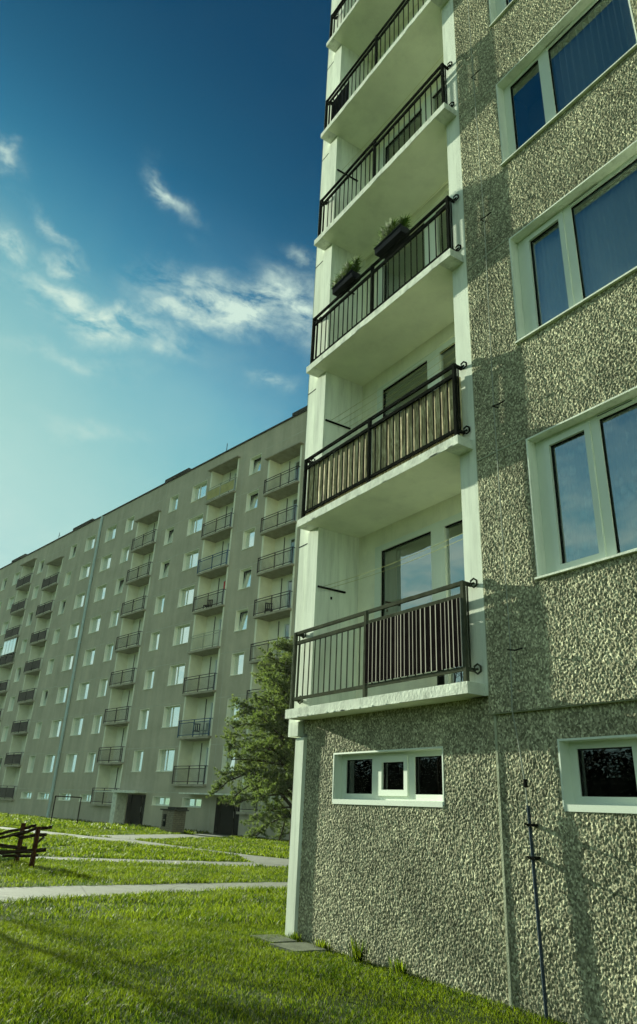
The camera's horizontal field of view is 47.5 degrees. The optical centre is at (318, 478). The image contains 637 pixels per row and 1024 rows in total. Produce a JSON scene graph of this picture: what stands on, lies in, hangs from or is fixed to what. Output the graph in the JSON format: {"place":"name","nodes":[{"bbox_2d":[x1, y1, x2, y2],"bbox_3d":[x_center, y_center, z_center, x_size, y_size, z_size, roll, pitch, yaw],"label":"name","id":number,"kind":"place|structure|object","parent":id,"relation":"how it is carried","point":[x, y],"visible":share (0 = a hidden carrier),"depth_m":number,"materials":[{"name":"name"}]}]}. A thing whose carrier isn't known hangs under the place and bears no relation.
{"place":"outdoors","nodes":[
{"label":"outdoors","id":0,"kind":"place"},
{"bbox_2d":[0,848,21,861],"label":"shrub","id":1,"kind":"object","parent":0,"point":[6,858],"visible":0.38,"depth_m":17.46,"materials":[{"name":"green plant"}]},
{"bbox_2d":[0,882,287,901],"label":"path","id":2,"kind":"structure","parent":0,"point":[17,892],"depth_m":13.14,"materials":[{"name":"concrete"}]},
{"bbox_2d":[0,827,288,864],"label":"path","id":3,"kind":"structure","parent":0,"point":[268,860],"depth_m":26.67,"materials":[{"name":"concrete"}]},
{"bbox_2d":[1,855,288,866],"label":"path","id":4,"kind":"structure","parent":0,"point":[188,862],"depth_m":20.20,"materials":[{"name":"concrete"}]},
{"bbox_2d":[94,834,229,839],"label":"path","id":5,"kind":"structure","parent":0,"point":[156,836],"depth_m":35.78,"materials":[{"name":"concrete"}]},
{"bbox_2d":[0,0,330,567],"label":"sky","id":6,"kind":"structure","parent":0,"point":[161,160],"materials":[{"name":"blue"}]},
{"bbox_2d":[0,812,574,1023],"bbox_3d":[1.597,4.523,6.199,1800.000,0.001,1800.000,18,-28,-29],"label":"ground","id":7,"kind":"structure","parent":0,"point":[354,1000],"depth_m":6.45,"materials":[{"name":"green plant"}]},
{"bbox_2d":[0,823,51,866],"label":"rail fence","id":8,"kind":"object","parent":7,"relation":"on","point":[20,848],"visible":0.96,"depth_m":16.81,"materials":[{"name":"brown wood"}]},
{"bbox_2d":[50,795,81,823],"bbox_3d":[-14.778,19.480,42.424,0.070,1.630,2.452,-6,-26,19],"label":"carpet frame","id":9,"kind":"object","parent":7,"relation":"on","point":[66,796],"visible":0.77,"depth_m":42.61,"materials":[{"name":"grey metal"}]},
{"bbox_2d":[0,406,306,839],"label":"apartment building","id":10,"kind":"structure","parent":7,"relation":"on","point":[127,660],"depth_m":54.55,"materials":[{"name":"concrete"}]},
{"bbox_2d":[0,621,8,635],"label":"window","id":11,"kind":"structure","parent":10,"relation":"in","point":[5,625],"depth_m":79.57,"materials":[{"name":"white"}]},
{"bbox_2d":[1,726,8,741],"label":"window","id":12,"kind":"structure","parent":10,"relation":"in","point":[5,731],"depth_m":70.25,"materials":[{"name":"white"}]},
{"bbox_2d":[6,596,14,609],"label":"window","id":13,"kind":"structure","parent":10,"relation":"in","point":[11,599],"depth_m":80.75,"materials":[{"name":"white"}]},
{"bbox_2d":[7,696,15,711],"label":"window","id":14,"kind":"structure","parent":10,"relation":"in","point":[12,699],"depth_m":71.42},
{"bbox_2d":[12,572,19,585],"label":"window","id":15,"kind":"structure","parent":10,"relation":"in","point":[16,576],"depth_m":81.92,"materials":[{"name":"white paint"}]},
{"bbox_2d":[13,667,21,682],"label":"window","id":16,"kind":"structure","parent":10,"relation":"in","point":[16,679],"depth_m":72.61,"materials":[{"name":"white"}]},
{"bbox_2d":[20,639,27,653],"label":"window","id":17,"kind":"structure","parent":10,"relation":"in","point":[23,647],"depth_m":73.77,"materials":[{"name":"white"}]},
{"bbox_2d":[20,792,31,798],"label":"window","id":18,"kind":"structure","parent":10,"relation":"in","point":[24,795],"depth_m":62.67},
{"bbox_2d":[25,611,33,626],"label":"window","id":19,"kind":"structure","parent":10,"relation":"in","point":[28,622],"depth_m":74.97,"materials":[{"name":"white"}]},
{"bbox_2d":[27,755,35,772],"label":"window","id":20,"kind":"structure","parent":10,"relation":"in","point":[31,762],"depth_m":63.81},
{"bbox_2d":[31,585,38,599],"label":"window","id":21,"kind":"structure","parent":10,"relation":"in","point":[35,591],"depth_m":76.11,"materials":[{"name":"white"}]},
{"bbox_2d":[33,722,41,738],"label":"window","id":22,"kind":"structure","parent":10,"relation":"in","point":[39,724],"depth_m":64.98,"materials":[{"name":"white"}]},
{"bbox_2d":[36,559,44,574],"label":"window","id":23,"kind":"structure","parent":10,"relation":"in","point":[40,566],"depth_m":77.33,"materials":[{"name":"white paint"}]},
{"bbox_2d":[37,792,48,799],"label":"window","id":24,"kind":"structure","parent":10,"relation":"in","point":[41,796],"depth_m":60.26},
{"bbox_2d":[39,689,48,706],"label":"window","id":25,"kind":"structure","parent":10,"relation":"in","point":[43,703],"depth_m":66.19,"materials":[{"name":"white"}]},
{"bbox_2d":[42,755,54,772],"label":"window","id":26,"kind":"structure","parent":10,"relation":"in","point":[49,762],"depth_m":61.38,"materials":[{"name":"white"}]},
{"bbox_2d":[46,658,54,674],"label":"window","id":27,"kind":"structure","parent":10,"relation":"in","point":[51,662],"depth_m":67.33,"materials":[{"name":"white"}]},
{"bbox_2d":[48,719,61,737],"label":"window","id":28,"kind":"structure","parent":10,"relation":"in","point":[55,730],"depth_m":62.53,"materials":[{"name":"white"}]},
{"bbox_2d":[51,628,60,644],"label":"window","id":29,"kind":"structure","parent":10,"relation":"in","point":[56,633],"depth_m":68.51,"materials":[{"name":"white"}]},
{"bbox_2d":[57,599,65,615],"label":"window","id":30,"kind":"structure","parent":10,"relation":"in","point":[61,607],"depth_m":69.71,"materials":[{"name":"white"}]},
{"bbox_2d":[55,686,67,703],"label":"window","id":31,"kind":"structure","parent":10,"relation":"in","point":[62,691],"depth_m":63.72,"materials":[{"name":"white"}]},
{"bbox_2d":[58,793,70,800],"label":"window","id":32,"kind":"structure","parent":10,"relation":"in","point":[60,794],"depth_m":57.38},
{"bbox_2d":[63,571,71,586],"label":"window","id":33,"kind":"structure","parent":10,"relation":"in","point":[68,575],"depth_m":70.86,"materials":[{"name":"white paint"}]},
{"bbox_2d":[61,653,73,671],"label":"window","id":34,"kind":"structure","parent":10,"relation":"in","point":[68,659],"depth_m":64.89,"materials":[{"name":"white"}]},
{"bbox_2d":[63,753,76,772],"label":"window","id":35,"kind":"structure","parent":10,"relation":"in","point":[69,767],"depth_m":58.56,"materials":[{"name":"white"}]},
{"bbox_2d":[68,544,76,559],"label":"window","id":36,"kind":"structure","parent":10,"relation":"in","point":[72,551],"depth_m":72.06,"materials":[{"name":"white"}]},
{"bbox_2d":[68,622,79,639],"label":"window","id":37,"kind":"structure","parent":10,"relation":"in","point":[73,631],"depth_m":66.06,"materials":[{"name":"white"}]},
{"bbox_2d":[70,717,83,735],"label":"window","id":38,"kind":"structure","parent":10,"relation":"in","point":[76,728],"depth_m":59.71,"materials":[{"name":"white"}]},
{"bbox_2d":[73,592,84,609],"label":"window","id":39,"kind":"structure","parent":10,"relation":"in","point":[79,600],"depth_m":67.24,"materials":[{"name":"white"}]},
{"bbox_2d":[76,681,89,700],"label":"window","id":40,"kind":"structure","parent":10,"relation":"in","point":[83,688],"depth_m":60.91,"materials":[{"name":"white"}]},
{"bbox_2d":[78,562,90,580],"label":"window","id":41,"kind":"structure","parent":10,"relation":"in","point":[84,573],"depth_m":68.41,"materials":[{"name":"white paint"}]},
{"bbox_2d":[78,794,90,801],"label":"window","id":42,"kind":"structure","parent":10,"relation":"in","point":[85,798],"depth_m":55.00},
{"bbox_2d":[82,648,95,666],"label":"window","id":43,"kind":"structure","parent":10,"relation":"in","point":[88,660],"depth_m":62.08,"materials":[{"name":"white"}]},
{"bbox_2d":[84,753,95,772],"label":"window","id":44,"kind":"structure","parent":10,"relation":"in","point":[90,761],"depth_m":56.14,"materials":[{"name":"white"}]},
{"bbox_2d":[84,534,95,551],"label":"window","id":45,"kind":"structure","parent":10,"relation":"in","point":[90,541],"depth_m":69.57,"materials":[{"name":"white paint"}]},
{"bbox_2d":[88,615,100,633],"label":"window","id":46,"kind":"structure","parent":10,"relation":"in","point":[95,621],"depth_m":63.26,"materials":[{"name":"white"}]},
{"bbox_2d":[91,714,101,733],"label":"window","id":47,"kind":"structure","parent":10,"relation":"in","point":[97,719],"depth_m":57.31,"materials":[{"name":"white"}]},
{"bbox_2d":[93,583,106,602],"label":"window","id":48,"kind":"structure","parent":10,"relation":"in","point":[101,589],"depth_m":64.44,"materials":[{"name":"white"}]},
{"bbox_2d":[97,678,107,696],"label":"window","id":49,"kind":"structure","parent":10,"relation":"in","point":[103,682],"depth_m":58.48,"materials":[{"name":"white"}]},
{"bbox_2d":[99,553,111,571],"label":"window","id":50,"kind":"structure","parent":10,"relation":"in","point":[105,561],"depth_m":65.60,"materials":[{"name":"white"}]},
{"bbox_2d":[103,643,113,661],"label":"window","id":51,"kind":"structure","parent":10,"relation":"in","point":[109,647],"depth_m":59.66,"materials":[{"name":"white"}]},
{"bbox_2d":[104,524,116,542],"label":"window","id":52,"kind":"structure","parent":10,"relation":"in","point":[110,534],"depth_m":66.78,"materials":[{"name":"white"}]},
{"bbox_2d":[109,609,118,627],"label":"window","id":53,"kind":"structure","parent":10,"relation":"in","point":[114,614],"depth_m":60.83,"materials":[{"name":"white"}]},
{"bbox_2d":[114,577,124,595],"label":"window","id":54,"kind":"structure","parent":10,"relation":"in","point":[117,591],"depth_m":62.05,"materials":[{"name":"white"}]},
{"bbox_2d":[119,545,129,563],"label":"window","id":55,"kind":"structure","parent":10,"relation":"in","point":[125,551],"depth_m":63.16,"materials":[{"name":"white paint"}]},
{"bbox_2d":[124,515,134,533],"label":"window","id":56,"kind":"structure","parent":10,"relation":"in","point":[129,523],"depth_m":64.35,"materials":[{"name":"white"}]},
{"bbox_2d":[124,794,145,824],"bbox_3d":[-12.303,22.542,49.230,0.400,1.980,2.420,23,-31,-37],"label":"entrance door","id":57,"kind":"structure","parent":10,"relation":"in","point":[134,814],"depth_m":49.73,"materials":[{"name":"brown metal"}]},
{"bbox_2d":[132,750,143,771],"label":"window","id":58,"kind":"structure","parent":10,"relation":"in","point":[138,755],"depth_m":51.19,"materials":[{"name":"white"}]},
{"bbox_2d":[138,709,148,729],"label":"window","id":59,"kind":"structure","parent":10,"relation":"in","point":[144,713],"depth_m":52.36,"materials":[{"name":"white"}]},
{"bbox_2d":[143,669,154,689],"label":"window","id":60,"kind":"structure","parent":10,"relation":"in","point":[149,675],"depth_m":53.54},
{"bbox_2d":[148,631,159,651],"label":"window","id":61,"kind":"structure","parent":10,"relation":"in","point":[154,640],"depth_m":54.72,"materials":[{"name":"white"}]},
{"bbox_2d":[154,594,164,614],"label":"window","id":62,"kind":"structure","parent":10,"relation":"in","point":[159,604],"depth_m":55.89,"materials":[{"name":"white"}]},
{"bbox_2d":[152,796,169,805],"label":"window","id":63,"kind":"structure","parent":10,"relation":"in","point":[156,801],"depth_m":47.57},
{"bbox_2d":[158,559,169,579],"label":"window","id":64,"kind":"structure","parent":10,"relation":"in","point":[163,574],"depth_m":57.11,"materials":[{"name":"white paint"}]},
{"bbox_2d":[156,749,174,771],"bbox_3d":[-10.096,18.805,48.355,0.360,1.420,2.050,23,-31,-37],"label":"window","id":65,"kind":"structure","parent":10,"relation":"in","point":[165,757],"depth_m":48.69,"materials":[{"name":"white"}]},
{"bbox_2d":[163,526,174,545],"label":"window","id":66,"kind":"structure","parent":10,"relation":"in","point":[166,542],"depth_m":58.28,"materials":[{"name":"white"}]},
{"bbox_2d":[162,705,179,727],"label":"window","id":67,"kind":"structure","parent":10,"relation":"in","point":[171,713],"depth_m":49.88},
{"bbox_2d":[168,494,178,513],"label":"window","id":68,"kind":"structure","parent":10,"relation":"in","point":[173,504],"depth_m":59.40,"materials":[{"name":"white"}]},
{"bbox_2d":[167,663,184,685],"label":"window","id":69,"kind":"structure","parent":10,"relation":"in","point":[173,676],"depth_m":51.05,"materials":[{"name":"white"}]},
{"bbox_2d":[172,623,189,645],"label":"window","id":70,"kind":"structure","parent":10,"relation":"in","point":[181,633],"depth_m":52.22,"materials":[{"name":"white"}]},
{"bbox_2d":[177,585,194,607],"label":"window","id":71,"kind":"structure","parent":10,"relation":"in","point":[186,594],"depth_m":53.40,"materials":[{"name":"white"}]},
{"bbox_2d":[181,548,198,571],"bbox_3d":[-9.466,6.100,54.202,0.360,1.420,2.050,23,-31,-37],"label":"window","id":72,"kind":"structure","parent":10,"relation":"in","point":[187,562],"depth_m":54.56,"materials":[{"name":"white paint"}]},
{"bbox_2d":[181,798,201,807],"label":"window","id":73,"kind":"structure","parent":10,"relation":"in","point":[186,802],"depth_m":45.14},
{"bbox_2d":[186,513,202,536],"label":"window","id":74,"kind":"structure","parent":10,"relation":"in","point":[195,523],"depth_m":55.75,"materials":[{"name":"white"}]},
{"bbox_2d":[191,480,206,502],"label":"window","id":75,"kind":"structure","parent":10,"relation":"in","point":[199,490],"depth_m":56.92,"materials":[{"name":"white"}]},
{"bbox_2d":[213,797,239,835],"bbox_3d":[-5.158,19.578,42.019,0.400,1.980,2.370,23,-31,-37],"label":"entrance door","id":76,"kind":"structure","parent":10,"relation":"in","point":[226,821],"depth_m":42.41,"materials":[{"name":"brown metal"}]},
{"bbox_2d":[221,746,235,770],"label":"window","id":77,"kind":"structure","parent":10,"relation":"in","point":[224,759],"depth_m":43.89,"materials":[{"name":"white"}]},
{"bbox_2d":[225,697,240,722],"bbox_3d":[-5.105,14.294,44.720,0.517,1.420,1.340,23,-31,-37],"label":"window","id":78,"kind":"structure","parent":10,"relation":"in","point":[229,712],"depth_m":45.05,"materials":[{"name":"white"}]},
{"bbox_2d":[230,651,244,675],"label":"window","id":79,"kind":"structure","parent":10,"relation":"in","point":[237,661],"depth_m":46.14,"materials":[{"name":"white"}]},
{"bbox_2d":[234,608,247,631],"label":"window","id":80,"kind":"structure","parent":10,"relation":"in","point":[243,623],"depth_m":47.37,"materials":[{"name":"white"}]},
{"bbox_2d":[238,566,251,589],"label":"window","id":81,"kind":"structure","parent":10,"relation":"in","point":[247,580],"depth_m":48.56,"materials":[{"name":"white"}]},
{"bbox_2d":[241,527,254,550],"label":"window","id":82,"kind":"structure","parent":10,"relation":"in","point":[248,535],"depth_m":49.66,"materials":[{"name":"white"}]},
{"bbox_2d":[245,489,258,512],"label":"window","id":83,"kind":"structure","parent":10,"relation":"in","point":[254,502],"depth_m":50.89,"materials":[{"name":"white"}]},
{"bbox_2d":[249,453,261,475],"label":"window","id":84,"kind":"structure","parent":10,"relation":"in","point":[257,467],"depth_m":52.07,"materials":[{"name":"white"}]},
{"bbox_2d":[160,807,188,832],"bbox_3d":[-8.323,19.552,41.537,1.000,1.340,1.500,23,-31,-37],"label":"brick kiosk","id":85,"kind":"object","parent":7,"relation":"on","point":[173,819],"visible":0.98,"depth_m":41.17,"materials":[{"name":"brick"}]},
{"bbox_2d":[206,635,296,845],"bbox_3d":[-1.119,11.933,33.541,8.132,9.413,9.444,18,-28,-29],"label":"pine tree","id":86,"kind":"object","parent":7,"relation":"on","point":[276,754],"visible":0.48,"depth_m":32.48,"materials":[{"name":"green plant"}]},
{"bbox_2d":[252,934,296,943],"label":"paving slab","id":87,"kind":"structure","parent":7,"relation":"on","point":[280,939],"depth_m":8.70,"materials":[{"name":"grey concrete"}]},
{"bbox_2d":[289,931,301,941],"bbox_3d":[-0.281,5.542,8.767,0.177,0.119,0.227,2,-25,2],"label":"weed","id":88,"kind":"object","parent":7,"relation":"on","point":[294,936],"visible":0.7,"depth_m":8.74,"materials":[{"name":"green plant"}]},
{"bbox_2d":[270,942,325,953],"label":"paving slab","id":89,"kind":"structure","parent":7,"relation":"on","point":[299,946],"depth_m":8.25,"materials":[{"name":"grey concrete"}]},
{"bbox_2d":[313,939,330,950],"bbox_3d":[0.039,5.346,8.319,0.234,0.129,0.203,-7,-26,20],"label":"weed","id":90,"kind":"object","parent":7,"relation":"on","point":[323,945],"visible":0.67,"depth_m":8.29,"materials":[{"name":"green plant"}]},
{"bbox_2d":[347,936,366,962],"bbox_3d":[0.397,5.061,7.789,0.219,0.237,0.291,35,-40,-50],"label":"weed","id":91,"kind":"object","parent":7,"relation":"on","point":[358,954],"visible":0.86,"depth_m":7.76,"materials":[{"name":"green plant"}]},
{"bbox_2d":[388,956,407,975],"bbox_3d":[0.806,4.875,7.258,0.203,0.167,0.262,9,-25,-13],"label":"weed","id":92,"kind":"object","parent":7,"relation":"on","point":[399,966],"visible":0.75,"depth_m":7.21,"materials":[{"name":"green plant"}]},
{"bbox_2d":[285,0,636,1023],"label":"apartment building","id":93,"kind":"structure","parent":7,"relation":"on","point":[409,836],"depth_m":8.34,"materials":[{"name":"concrete"}]},
{"bbox_2d":[331,83,348,120],"bbox_3d":[0.428,-7.496,14.631,0.024,0.940,0.600,18,-28,-29],"label":"board panel","id":94,"kind":"object","parent":93,"relation":"on","point":[342,100],"visible":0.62,"depth_m":14.70,"materials":[{"name":"plastic"}]},
{"bbox_2d":[330,256,362,296],"bbox_3d":[0.460,-3.438,12.153,0.366,0.528,0.809,18,-28,-29],"label":"planter box","id":95,"kind":"object","parent":93,"relation":"attached to","point":[349,275],"visible":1,"depth_m":12.02,"materials":[{"name":"plastic"}]},
{"bbox_2d":[306,377,462,515],"bbox_3d":[0.781,-0.297,10.129,0.088,0.935,3.408,18,-28,-29],"label":"privacy screen","id":96,"kind":"object","parent":93,"relation":"on","point":[444,414],"visible":0.6,"depth_m":9.81,"materials":[{"name":"brown wood"}]},
{"bbox_2d":[332,746,444,806],"bbox_3d":[0.821,3.471,8.409,0.198,0.593,2.055,18,-28,-29],"label":"window","id":97,"kind":"structure","parent":93,"relation":"in","point":[409,776],"depth_m":8.43,"materials":[{"name":"white paint"}]},
{"bbox_2d":[374,213,411,257],"bbox_3d":[1.142,-3.806,11.232,0.401,0.488,0.820,18,-28,-29],"label":"planter box","id":98,"kind":"object","parent":93,"relation":"attached to","point":[391,235],"visible":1,"depth_m":11.11,"materials":[{"name":"plastic"}]},
{"bbox_2d":[381,1,425,57],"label":"window","id":99,"kind":"structure","parent":93,"relation":"in","point":[425,1],"depth_m":15.02,"materials":[{"name":"brown metal"}]},
{"bbox_2d":[380,96,428,169],"bbox_3d":[1.636,-6.105,13.595,0.095,1.540,1.450,18,-28,-29],"label":"window","id":100,"kind":"structure","parent":93,"relation":"in","point":[417,112],"depth_m":13.89,"materials":[{"name":"white plastic"}]},
{"bbox_2d":[378,215,432,304],"bbox_3d":[1.510,-3.564,12.426,0.095,1.540,1.450,18,-28,-29],"label":"window","id":101,"kind":"structure","parent":93,"relation":"in","point":[385,279],"depth_m":12.76,"materials":[{"name":"white plastic"}]},
{"bbox_2d":[377,350,436,420],"bbox_3d":[1.384,-1.023,11.256,0.095,1.540,1.450,18,-28,-29],"label":"window","id":102,"kind":"structure","parent":93,"relation":"in","point":[432,355],"depth_m":11.49,"materials":[{"name":"metal"}]},
{"bbox_2d":[374,521,441,618],"bbox_3d":[1.258,1.518,10.087,0.095,1.540,1.450,18,-28,-29],"label":"window","id":103,"kind":"structure","parent":93,"relation":"in","point":[385,581],"depth_m":10.46,"materials":[{"name":"white metal"}]},
{"bbox_2d":[365,598,462,682],"bbox_3d":[1.041,1.882,8.286,0.011,0.725,1.686,18,-28,-29],"label":"privacy screen","id":104,"kind":"object","parent":93,"relation":"attached to","point":[424,640],"visible":1,"depth_m":8.20,"materials":[{"name":"brown wood"}]},
{"bbox_2d":[429,83,440,117],"bbox_3d":[2.282,-6.129,12.493,0.093,2.360,0.970,18,-28,-29],"label":"balcony door","id":105,"kind":"structure","parent":93,"relation":"in","point":[434,94],"depth_m":13.18,"materials":[{"name":"white metal"}]},
{"bbox_2d":[432,195,448,258],"bbox_3d":[2.156,-3.588,11.324,0.093,2.360,0.970,18,-28,-29],"label":"balcony door","id":106,"kind":"structure","parent":93,"relation":"in","point":[437,219],"depth_m":11.91,"materials":[{"name":"white plastic"}]},
{"bbox_2d":[436,336,454,388],"bbox_3d":[2.030,-1.047,10.154,0.093,2.360,0.970,18,-28,-29],"label":"balcony door","id":107,"kind":"structure","parent":93,"relation":"in","point":[451,341],"depth_m":10.83,"materials":[{"name":"white plastic"}]},
{"bbox_2d":[440,512,461,683],"bbox_3d":[1.904,1.494,8.985,0.093,2.360,0.970,18,-28,-29],"label":"balcony door","id":108,"kind":"structure","parent":93,"relation":"in","point":[445,524],"depth_m":9.56,"materials":[{"name":"white metal"}]},
{"bbox_2d":[489,0,515,27],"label":"window","id":109,"kind":"structure","parent":93,"relation":"in","point":[497,8],"depth_m":10.78,"materials":[{"name":"white paint"}]},
{"bbox_2d":[467,0,548,1019],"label":"lightning conductor","id":110,"kind":"object","parent":93,"relation":"attached to","point":[530,825],"visible":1,"depth_m":6.72,"materials":[{"name":"metal"}]},
{"bbox_2d":[496,0,636,166],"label":"window","id":111,"kind":"structure","parent":93,"relation":"in","point":[593,37],"depth_m":9.30,"materials":[{"name":"white paint"}]},
{"bbox_2d":[509,140,636,344],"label":"window","id":112,"kind":"structure","parent":93,"relation":"in","point":[584,244],"depth_m":8.20,"materials":[{"name":"white paint"}]},
{"bbox_2d":[526,386,636,579],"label":"window","id":113,"kind":"structure","parent":93,"relation":"in","point":[582,468],"depth_m":7.19,"materials":[{"name":"white paint"}]},
{"bbox_2d":[557,734,636,813],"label":"window","id":114,"kind":"structure","parent":93,"relation":"in","point":[599,773],"depth_m":6.23,"materials":[{"name":"white paint"}]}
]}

